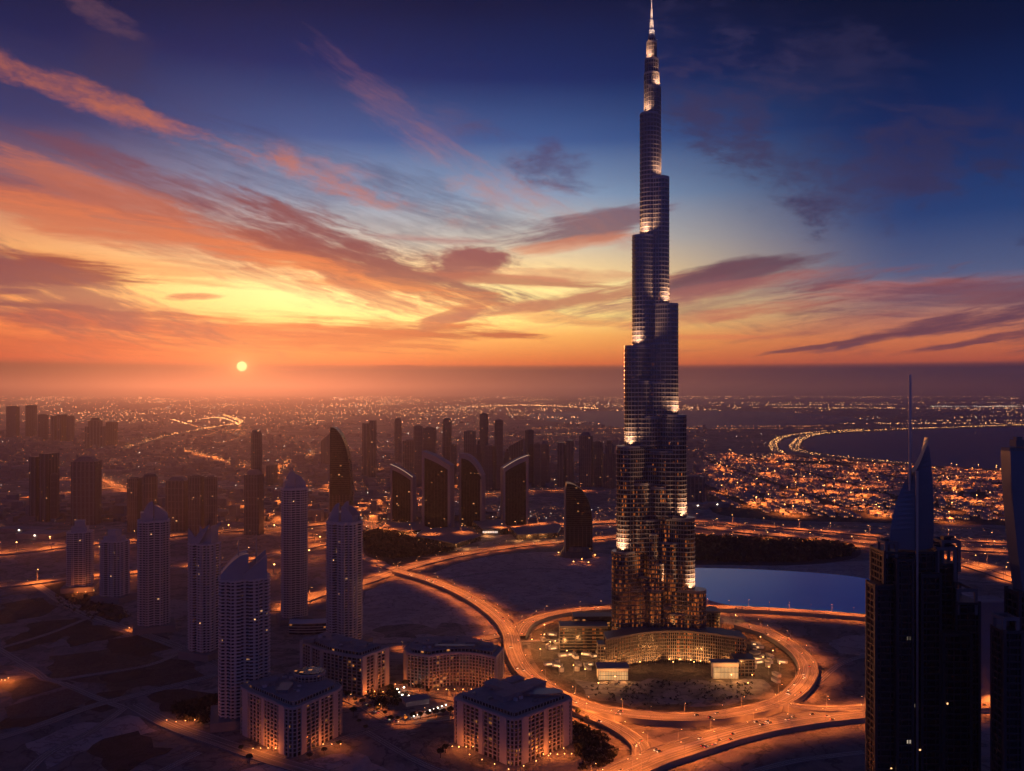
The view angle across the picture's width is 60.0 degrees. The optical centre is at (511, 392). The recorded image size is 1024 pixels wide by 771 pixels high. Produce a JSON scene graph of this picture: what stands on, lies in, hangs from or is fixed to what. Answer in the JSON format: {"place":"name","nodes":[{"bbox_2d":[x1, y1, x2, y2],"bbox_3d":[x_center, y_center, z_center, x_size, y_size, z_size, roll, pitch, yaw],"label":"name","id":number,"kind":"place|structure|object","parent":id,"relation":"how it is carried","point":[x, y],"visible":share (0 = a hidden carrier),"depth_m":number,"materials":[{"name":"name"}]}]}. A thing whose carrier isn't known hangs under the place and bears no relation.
{"place":"outdoors","nodes":[
{"label":"outdoors","id":0,"kind":"place"},
{"bbox_2d":[25,405,36,435],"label":"distant tower","id":1,"kind":"structure","parent":0,"point":[30,420],"depth_m":6784.78,"materials":[{"name":"grey"}]},
{"bbox_2d":[70,456,101,524],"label":"distant tower","id":2,"kind":"structure","parent":0,"point":[86,487],"depth_m":2248.36,"materials":[{"name":"grey"}]},
{"bbox_2d":[142,473,157,517],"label":"distant tower","id":3,"kind":"structure","parent":0,"point":[149,487],"depth_m":2117.09,"materials":[{"name":"grey"}]},
{"bbox_2d":[165,476,187,531],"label":"distant tower","id":4,"kind":"structure","parent":0,"point":[176,501],"depth_m":2140.26,"materials":[{"name":"grey"}]},
{"bbox_2d":[204,475,216,530],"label":"distant tower","id":5,"kind":"structure","parent":0,"point":[210,499],"depth_m":2067.01,"materials":[{"name":"grey"}]},
{"bbox_2d":[244,469,263,534],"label":"distant tower","id":6,"kind":"structure","parent":0,"point":[253,501],"depth_m":2091.11,"materials":[{"name":"grey"}]},
{"bbox_2d":[276,447,312,626],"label":"residential tower","id":7,"kind":"structure","parent":0,"point":[294,547],"depth_m":1289.23,"materials":[{"name":"black"}]},
{"bbox_2d":[326,501,372,642],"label":"residential tower","id":8,"kind":"structure","parent":0,"point":[344,585],"depth_m":1159.89,"materials":[{"name":"black"}]},
{"bbox_2d":[342,692,453,724],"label":"district street","id":9,"kind":"structure","parent":0,"point":[427,720],"depth_m":919.53,"materials":[{"name":"asphalt"}]},
{"bbox_2d":[394,418,401,461],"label":"distant tower","id":10,"kind":"structure","parent":0,"point":[397,439],"depth_m":4183.51,"materials":[{"name":"grey"}]},
{"bbox_2d":[479,413,487,471],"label":"distant tower","id":11,"kind":"structure","parent":0,"point":[483,428],"depth_m":3492.12,"materials":[{"name":"grey"}]},
{"bbox_2d":[0,395,1023,770],"bbox_3d":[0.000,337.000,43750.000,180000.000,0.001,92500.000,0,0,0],"label":"ground","id":12,"kind":"structure","parent":0,"point":[928,413],"depth_m":2084.90,"materials":[{"name":"sand"}]},
{"bbox_2d":[6,406,19,436],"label":"distant tower","id":13,"kind":"structure","parent":12,"relation":"on","point":[12,420],"depth_m":6659.57,"materials":[{"name":"grey"}]},
{"bbox_2d":[0,598,57,624],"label":"ground","id":14,"kind":"structure","parent":12,"relation":"on","point":[11,612],"depth_m":1374.25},
{"bbox_2d":[0,674,73,699],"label":"pale plot","id":15,"kind":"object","parent":12,"relation":"on","point":[22,688],"visible":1,"depth_m":1014.91,"materials":[{"name":"sand"}]},
{"bbox_2d":[0,707,84,729],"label":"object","id":16,"kind":"object","parent":12,"relation":"on","point":[5,723],"visible":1,"depth_m":909.25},
{"bbox_2d":[17,530,68,538],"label":"depot","id":17,"kind":"structure","parent":12,"relation":"on","point":[42,534],"depth_m":2045.38,"materials":[{"name":"grey concrete"}]},
{"bbox_2d":[29,452,58,521],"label":"distant tower","id":18,"kind":"structure","parent":12,"relation":"on","point":[43,467],"depth_m":2307.34,"materials":[{"name":"grey"}]},
{"bbox_2d":[0,647,91,680],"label":"desert track","id":19,"kind":"structure","parent":12,"relation":"on","point":[17,660],"depth_m":1076.15,"materials":[{"name":"soil"}]},
{"bbox_2d":[4,689,91,718],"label":"slate pad","id":20,"kind":"object","parent":12,"relation":"on","point":[53,703],"visible":1,"depth_m":955.43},
{"bbox_2d":[4,618,92,651],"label":"ground","id":21,"kind":"structure","parent":12,"relation":"on","point":[39,628],"depth_m":1237.52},
{"bbox_2d":[50,473,58,521],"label":"distant tower","id":22,"kind":"structure","parent":12,"relation":"on","point":[54,495],"depth_m":2304.79,"materials":[{"name":"grey"}]},
{"bbox_2d":[51,414,66,440],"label":"distant tower","id":23,"kind":"structure","parent":12,"relation":"on","point":[58,427],"depth_m":6097.06,"materials":[{"name":"grey"}]},
{"bbox_2d":[22,708,127,770],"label":"desert track","id":24,"kind":"structure","parent":12,"relation":"on","point":[33,766],"depth_m":854.49,"materials":[{"name":"soil"}]},
{"bbox_2d":[60,519,98,593],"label":"residential tower","id":25,"kind":"structure","parent":12,"relation":"on","point":[80,555],"depth_m":1495.41,"materials":[{"name":"black"}]},
{"bbox_2d":[47,625,122,646],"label":"ground","id":26,"kind":"structure","parent":12,"relation":"on","point":[79,635],"depth_m":1234.38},
{"bbox_2d":[44,582,130,624],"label":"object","id":27,"kind":"object","parent":12,"relation":"on","point":[56,587],"visible":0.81,"depth_m":1406.44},
{"bbox_2d":[55,593,131,619],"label":"grove","id":28,"kind":"object","parent":27,"relation":"on","point":[89,614],"visible":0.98,"depth_m":1378.16,"materials":[{"name":"green plant"}]},
{"bbox_2d":[25,715,156,768],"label":"pale plot","id":29,"kind":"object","parent":12,"relation":"on","point":[118,726],"visible":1,"depth_m":870.12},
{"bbox_2d":[85,418,105,447],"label":"distant tower","id":30,"kind":"structure","parent":12,"relation":"on","point":[95,431],"depth_m":5372.89,"materials":[{"name":"grey"}]},
{"bbox_2d":[0,673,217,739],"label":"desert track","id":31,"kind":"structure","parent":12,"relation":"on","point":[75,711],"depth_m":952.24,"materials":[{"name":"sand"}]},
{"bbox_2d":[0,579,218,668],"bbox_3d":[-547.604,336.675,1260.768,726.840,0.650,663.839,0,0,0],"label":"desert track","id":32,"kind":"structure","parent":12,"relation":"on","point":[51,594],"depth_m":1301.19,"materials":[{"name":"sand"}]},
{"bbox_2d":[90,528,137,603],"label":"residential tower","id":33,"kind":"structure","parent":12,"relation":"on","point":[114,567],"depth_m":1422.84,"materials":[{"name":"black"}]},
{"bbox_2d":[46,649,203,690],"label":"pale plot","id":34,"kind":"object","parent":12,"relation":"on","point":[169,671],"visible":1,"depth_m":1084.97,"materials":[{"name":"sand"}]},
{"bbox_2d":[99,664,154,685],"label":"ground","id":35,"kind":"structure","parent":12,"relation":"on","point":[129,675],"depth_m":1053.77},
{"bbox_2d":[87,731,172,770],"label":"ground","id":36,"kind":"structure","parent":12,"relation":"on","point":[127,751],"depth_m":833.33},
{"bbox_2d":[127,477,141,531],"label":"distant tower","id":37,"kind":"structure","parent":12,"relation":"on","point":[134,496],"depth_m":2140.33,"materials":[{"name":"grey"}]},
{"bbox_2d":[106,635,172,656],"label":"ground","id":38,"kind":"structure","parent":12,"relation":"on","point":[137,645],"depth_m":1174.13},
{"bbox_2d":[132,501,175,635],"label":"residential tower","id":39,"kind":"structure","parent":12,"relation":"on","point":[153,573],"depth_m":1246.31,"materials":[{"name":"black"}]},
{"bbox_2d":[0,542,326,588],"bbox_3d":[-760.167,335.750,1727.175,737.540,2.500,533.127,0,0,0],"label":"highway","id":40,"kind":"structure","parent":12,"relation":"on","point":[53,580],"depth_m":1622.32,"materials":[{"name":"asphalt"}]},
{"bbox_2d":[147,688,217,721],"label":"ground","id":41,"kind":"structure","parent":12,"relation":"on","point":[165,698],"depth_m":981.01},
{"bbox_2d":[169,693,217,722],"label":"grove","id":42,"kind":"object","parent":12,"relation":"on","point":[205,701],"visible":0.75,"depth_m":937.55,"materials":[{"name":"green plant"}]},
{"bbox_2d":[188,474,205,535],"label":"distant tower","id":43,"kind":"structure","parent":12,"relation":"on","point":[195,502],"depth_m":2078.30,"materials":[{"name":"grey"}]},
{"bbox_2d":[178,522,220,661],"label":"residential tower","id":44,"kind":"structure","parent":12,"relation":"on","point":[204,558],"depth_m":1120.94,"materials":[{"name":"black"}]},
{"bbox_2d":[0,497,421,555],"bbox_3d":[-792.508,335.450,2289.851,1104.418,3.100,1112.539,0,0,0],"label":"highway","id":45,"kind":"structure","parent":12,"relation":"on","point":[24,551],"depth_m":2015.06,"materials":[{"name":"asphalt"}]},
{"bbox_2d":[126,703,330,770],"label":"desert track","id":46,"kind":"structure","parent":12,"relation":"on","point":[157,718],"depth_m":853.98,"materials":[{"name":"soil"}]},
{"bbox_2d":[210,534,270,732],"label":"residential tower","id":47,"kind":"structure","parent":12,"relation":"on","point":[244,629],"depth_m":895.59,"materials":[{"name":"black"}]},
{"bbox_2d":[251,429,261,472],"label":"distant tower","id":48,"kind":"structure","parent":12,"relation":"on","point":[256,449],"depth_m":2811.04,"materials":[{"name":"grey"}]},
{"bbox_2d":[240,667,341,757],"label":"midrise block","id":49,"kind":"structure","parent":12,"relation":"on","point":[297,712],"depth_m":850.48,"materials":[{"name":"beige"}]},
{"bbox_2d":[289,618,326,634],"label":"building","id":50,"kind":"structure","parent":12,"relation":"on","point":[305,626],"depth_m":1233.93,"materials":[{"name":"black"}]},
{"bbox_2d":[241,752,388,770],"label":"pale plot","id":51,"kind":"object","parent":12,"relation":"on","point":[354,761],"visible":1,"depth_m":802.35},
{"bbox_2d":[248,722,395,764],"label":"desert track","id":52,"kind":"structure","parent":12,"relation":"on","point":[350,736],"depth_m":864.44,"materials":[{"name":"soil"}]},
{"bbox_2d":[329,414,352,511],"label":"sail tower","id":53,"kind":"structure","parent":12,"relation":"on","point":[340,479],"depth_m":1964.91,"materials":[{"name":"black"}]},
{"bbox_2d":[300,632,389,695],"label":"midrise block","id":54,"kind":"structure","parent":12,"relation":"on","point":[356,666],"depth_m":1006.90,"materials":[{"name":"beige"}]},
{"bbox_2d":[0,397,707,522],"bbox_3d":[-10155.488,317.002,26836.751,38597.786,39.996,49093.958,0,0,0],"label":"city blocks","id":55,"kind":"structure","parent":12,"relation":"on","point":[13,508],"depth_m":4094.91,"materials":[{"name":"brown concrete"}]},
{"bbox_2d":[362,420,376,476],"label":"distant tower","id":56,"kind":"structure","parent":12,"relation":"on","point":[369,449],"depth_m":3457.51,"materials":[{"name":"grey"}]},
{"bbox_2d":[364,687,407,708],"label":"grove","id":57,"kind":"object","parent":12,"relation":"on","point":[384,700],"visible":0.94,"depth_m":970.52,"materials":[{"name":"green plant"}]},
{"bbox_2d":[390,464,415,521],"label":"framed office tower","id":58,"kind":"structure","parent":12,"relation":"on","point":[402,493],"depth_m":2308.15,"materials":[{"name":"glass"}]},
{"bbox_2d":[362,730,445,770],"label":"desert track","id":59,"kind":"structure","parent":12,"relation":"on","point":[376,738],"depth_m":826.19,"materials":[{"name":"soil"}]},
{"bbox_2d":[362,527,454,558],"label":"grove","id":60,"kind":"object","parent":12,"relation":"on","point":[392,544],"visible":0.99,"depth_m":1908.46,"materials":[{"name":"green plant"}]},
{"bbox_2d":[413,425,422,487],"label":"distant tower","id":61,"kind":"structure","parent":12,"relation":"on","point":[417,447],"depth_m":3047.64,"materials":[{"name":"grey"}]},
{"bbox_2d":[362,579,498,643],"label":"graded plot","id":62,"kind":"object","parent":12,"relation":"on","point":[398,601],"visible":0.74,"depth_m":1368.28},
{"bbox_2d":[372,623,488,637],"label":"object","id":63,"kind":"object","parent":12,"relation":"on","point":[413,630],"visible":0.97,"depth_m":1258.38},
{"bbox_2d":[422,450,453,527],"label":"framed office tower","id":64,"kind":"structure","parent":12,"relation":"on","point":[437,491],"depth_m":2182.18,"materials":[{"name":"glass"}]},
{"bbox_2d":[269,535,615,610],"bbox_3d":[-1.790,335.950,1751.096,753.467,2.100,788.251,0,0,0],"label":"boulevard","id":65,"kind":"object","parent":12,"relation":"on","point":[366,581],"visible":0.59,"depth_m":1766.99,"materials":[{"name":"asphalt"}]},
{"bbox_2d":[442,418,451,460],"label":"distant tower","id":66,"kind":"structure","parent":12,"relation":"on","point":[446,432],"depth_m":3270.12,"materials":[{"name":"grey"}]},
{"bbox_2d":[416,526,480,547],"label":"podium building","id":67,"kind":"structure","parent":12,"relation":"on","point":[457,537],"depth_m":2009.03,"materials":[{"name":"black"}]},
{"bbox_2d":[403,635,503,688],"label":"midrise block","id":68,"kind":"structure","parent":12,"relation":"on","point":[432,662],"depth_m":1017.51,"materials":[{"name":"beige"}]},
{"bbox_2d":[459,453,485,526],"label":"framed office tower","id":69,"kind":"structure","parent":12,"relation":"on","point":[472,490],"depth_m":2223.06,"materials":[{"name":"glass"}]},
{"bbox_2d":[484,445,494,489],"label":"distant tower","id":70,"kind":"structure","parent":12,"relation":"on","point":[489,450],"depth_m":3046.97,"materials":[{"name":"grey"}]},
{"bbox_2d":[472,519,507,534],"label":"podium building","id":71,"kind":"structure","parent":12,"relation":"on","point":[491,526],"depth_m":2126.16,"materials":[{"name":"black"}]},
{"bbox_2d":[494,419,502,489],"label":"distant tower","id":72,"kind":"structure","parent":12,"relation":"on","point":[498,434],"depth_m":3047.63,"materials":[{"name":"grey"}]},
{"bbox_2d":[454,675,571,765],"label":"midrise block","id":73,"kind":"structure","parent":12,"relation":"on","point":[515,720],"depth_m":831.34,"materials":[{"name":"beige"}]},
{"bbox_2d":[500,454,528,524],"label":"framed office tower","id":74,"kind":"structure","parent":12,"relation":"on","point":[514,491],"depth_m":2250.88,"materials":[{"name":"stone"}]},
{"bbox_2d":[433,552,611,612],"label":"dune plain","id":75,"kind":"structure","parent":12,"relation":"on","point":[536,590],"depth_m":1586.22,"materials":[{"name":"sand"}]},
{"bbox_2d":[509,521,561,539],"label":"podium building","id":76,"kind":"structure","parent":12,"relation":"on","point":[549,529],"depth_m":2083.33,"materials":[{"name":"black"}]},
{"bbox_2d":[557,440,573,486],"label":"distant tower","id":77,"kind":"structure","parent":12,"relation":"on","point":[565,463],"depth_m":3155.34,"materials":[{"name":"grey"}]},
{"bbox_2d":[559,482,597,558],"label":"sail tower","id":78,"kind":"structure","parent":12,"relation":"on","point":[578,526],"depth_m":1806.93,"materials":[{"name":"black"}]},
{"bbox_2d":[579,432,592,486],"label":"distant tower","id":79,"kind":"structure","parent":12,"relation":"on","point":[585,459],"depth_m":3154.47,"materials":[{"name":"grey"}]},
{"bbox_2d":[572,720,619,769],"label":"grove","id":80,"kind":"object","parent":12,"relation":"on","point":[593,752],"visible":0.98,"depth_m":837.83,"materials":[{"name":"green plant"}]},
{"bbox_2d":[593,441,602,486],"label":"distant tower","id":81,"kind":"structure","parent":12,"relation":"on","point":[597,463],"depth_m":3153.32,"materials":[{"name":"grey"}]},
{"bbox_2d":[595,662,629,679],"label":"entrance pavilion","id":82,"kind":"structure","parent":12,"relation":"on","point":[610,670],"depth_m":1037.25,"materials":[{"name":"concrete"}]},
{"bbox_2d":[268,504,1007,553],"bbox_3d":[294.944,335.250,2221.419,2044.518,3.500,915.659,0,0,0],"label":"highway","id":83,"kind":"structure","parent":12,"relation":"on","point":[783,535],"depth_m":2077.45,"materials":[{"name":"asphalt"}]},
{"bbox_2d":[559,0,754,675],"bbox_3d":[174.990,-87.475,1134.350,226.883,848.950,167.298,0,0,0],"label":"skyscraper","id":84,"kind":"structure","parent":12,"relation":"on","point":[661,611],"depth_m":1125.86,"materials":[{"name":"black"}]},
{"bbox_2d":[512,605,864,637],"bbox_3d":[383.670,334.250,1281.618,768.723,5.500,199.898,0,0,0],"label":"curved ramp","id":85,"kind":"structure","parent":12,"relation":"on","point":[541,618],"depth_m":1337.34,"materials":[{"name":"asphalt"}]},
{"bbox_2d":[709,659,740,678],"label":"entrance pavilion","id":86,"kind":"structure","parent":12,"relation":"on","point":[723,668],"depth_m":1043.01,"materials":[{"name":"glass"}]},
{"bbox_2d":[695,533,856,562],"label":"grove","id":87,"kind":"object","parent":12,"relation":"on","point":[724,548],"visible":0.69,"depth_m":1863.08,"materials":[{"name":"green plant"}]},
{"bbox_2d":[597,703,989,770],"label":"boulevard","id":88,"kind":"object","parent":12,"relation":"on","point":[767,731],"visible":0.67,"depth_m":859.61,"materials":[{"name":"asphalt"}]},
{"bbox_2d":[746,750,864,770],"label":"desert track","id":89,"kind":"structure","parent":12,"relation":"on","point":[787,762],"depth_m":812.72,"materials":[{"name":"soil"}]},
{"bbox_2d":[774,623,864,704],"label":"ground","id":90,"kind":"structure","parent":12,"relation":"on","point":[844,685],"depth_m":1121.70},
{"bbox_2d":[828,633,864,655],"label":"pale plot","id":91,"kind":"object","parent":90,"relation":"on","point":[852,644],"visible":0.64,"depth_m":1183.47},
{"bbox_2d":[968,595,1003,702],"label":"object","id":92,"kind":"structure","parent":12,"relation":"on","point":[990,604],"depth_m":950.11,"materials":[{"name":"grey concrete"}]},
{"bbox_2d":[0,0,1023,394],"label":"sky","id":93,"kind":"structure","parent":0,"point":[198,197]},
{"bbox_2d":[392,570,818,726],"bbox_3d":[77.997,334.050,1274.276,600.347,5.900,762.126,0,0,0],"label":"ring road","id":94,"kind":"structure","parent":0,"point":[693,720],"depth_m":1019.66,"materials":[{"name":"asphalt"}]},
{"bbox_2d":[603,440,615,488],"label":"distant tower","id":95,"kind":"structure","parent":0,"point":[609,468],"depth_m":3102.23,"materials":[{"name":"grey"}]},
{"bbox_2d":[572,708,650,770],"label":"slip road","id":96,"kind":"structure","parent":0,"point":[610,725],"depth_m":877.00,"materials":[{"name":"asphalt"}]},
{"bbox_2d":[530,613,797,710],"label":"plaza","id":97,"kind":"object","parent":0,"point":[668,671],"visible":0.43,"depth_m":1069.50,"materials":[{"name":"concrete"}]},
{"bbox_2d":[575,678,774,706],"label":"forecourt","id":98,"kind":"structure","parent":97,"relation":"on","point":[761,689],"depth_m":994.37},
{"bbox_2d":[586,679,752,705],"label":"grove","id":99,"kind":"object","parent":98,"relation":"on","point":[662,682],"visible":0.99,"depth_m":995.02,"materials":[{"name":"green plant"}]},
{"bbox_2d":[528,410,862,428],"bbox_3d":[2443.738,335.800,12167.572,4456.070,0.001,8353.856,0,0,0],"label":"sea","id":100,"kind":"structure","parent":0,"point":[726,419],"depth_m":11301.90,"materials":[{"name":"blue liquid"}]},
{"bbox_2d":[687,475,704,501],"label":"distant tower","id":101,"kind":"structure","parent":0,"point":[695,488],"depth_m":2724.01,"materials":[{"name":"grey"}]},
{"bbox_2d":[508,520,1006,543],"bbox_3d":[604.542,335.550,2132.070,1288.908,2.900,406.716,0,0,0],"label":"highway","id":102,"kind":"structure","parent":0,"point":[842,532],"depth_m":2141.02,"materials":[{"name":"asphalt"}]},
{"bbox_2d":[687,727,864,770],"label":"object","id":103,"kind":"structure","parent":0,"point":[837,741],"depth_m":822.25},
{"bbox_2d":[695,541,860,564],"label":"park ground","id":104,"kind":"structure","parent":0,"point":[856,553],"depth_m":1752.37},
{"bbox_2d":[695,568,869,613],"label":"lake","id":105,"kind":"structure","parent":0,"point":[782,589],"depth_m":1512.85,"materials":[{"name":"blue liquid"}]},
{"bbox_2d":[682,397,920,405],"bbox_3d":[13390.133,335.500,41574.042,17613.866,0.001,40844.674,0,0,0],"label":"open sea","id":106,"kind":"structure","parent":0,"point":[803,401],"depth_m":31821.96,"materials":[{"name":"blue liquid"}]},
{"bbox_2d":[772,700,864,712],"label":"link road","id":107,"kind":"structure","parent":0,"point":[853,708],"depth_m":933.65,"materials":[{"name":"asphalt"}]},
{"bbox_2d":[695,561,973,618],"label":"shore sand","id":108,"kind":"structure","parent":0,"point":[860,569],"depth_m":1694.26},
{"bbox_2d":[705,454,1004,524],"bbox_3d":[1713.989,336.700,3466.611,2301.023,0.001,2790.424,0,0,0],"label":"villa quarter ground","id":109,"kind":"structure","parent":0,"point":[745,510],"depth_m":2755.92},
{"bbox_2d":[704,453,1002,496],"bbox_3d":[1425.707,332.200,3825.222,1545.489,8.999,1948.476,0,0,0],"label":"distant houses","id":110,"kind":"structure","parent":109,"relation":"on","point":[893,481],"depth_m":3443.20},
{"bbox_2d":[705,453,1002,494],"bbox_3d":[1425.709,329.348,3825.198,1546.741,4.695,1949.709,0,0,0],"label":"distant house roofs","id":111,"kind":"structure","parent":110,"relation":"on","point":[797,457],"depth_m":3490.84,"materials":[{"name":"concrete"}]},
{"bbox_2d":[803,427,1023,468],"bbox_3d":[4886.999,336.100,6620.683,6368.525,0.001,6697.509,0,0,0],"label":"sea","id":112,"kind":"structure","parent":0,"point":[971,447],"depth_m":5587.10,"materials":[{"name":"blue liquid"}]},
{"bbox_2d":[865,375,980,770],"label":"foreground tower","id":113,"kind":"structure","parent":0,"point":[922,662],"depth_m":496.30,"materials":[{"name":"glass"}]},
{"bbox_2d":[990,437,1023,770],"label":"foreground tower","id":114,"kind":"structure","parent":0,"point":[1007,695],"depth_m":450.00,"materials":[{"name":"glass"}]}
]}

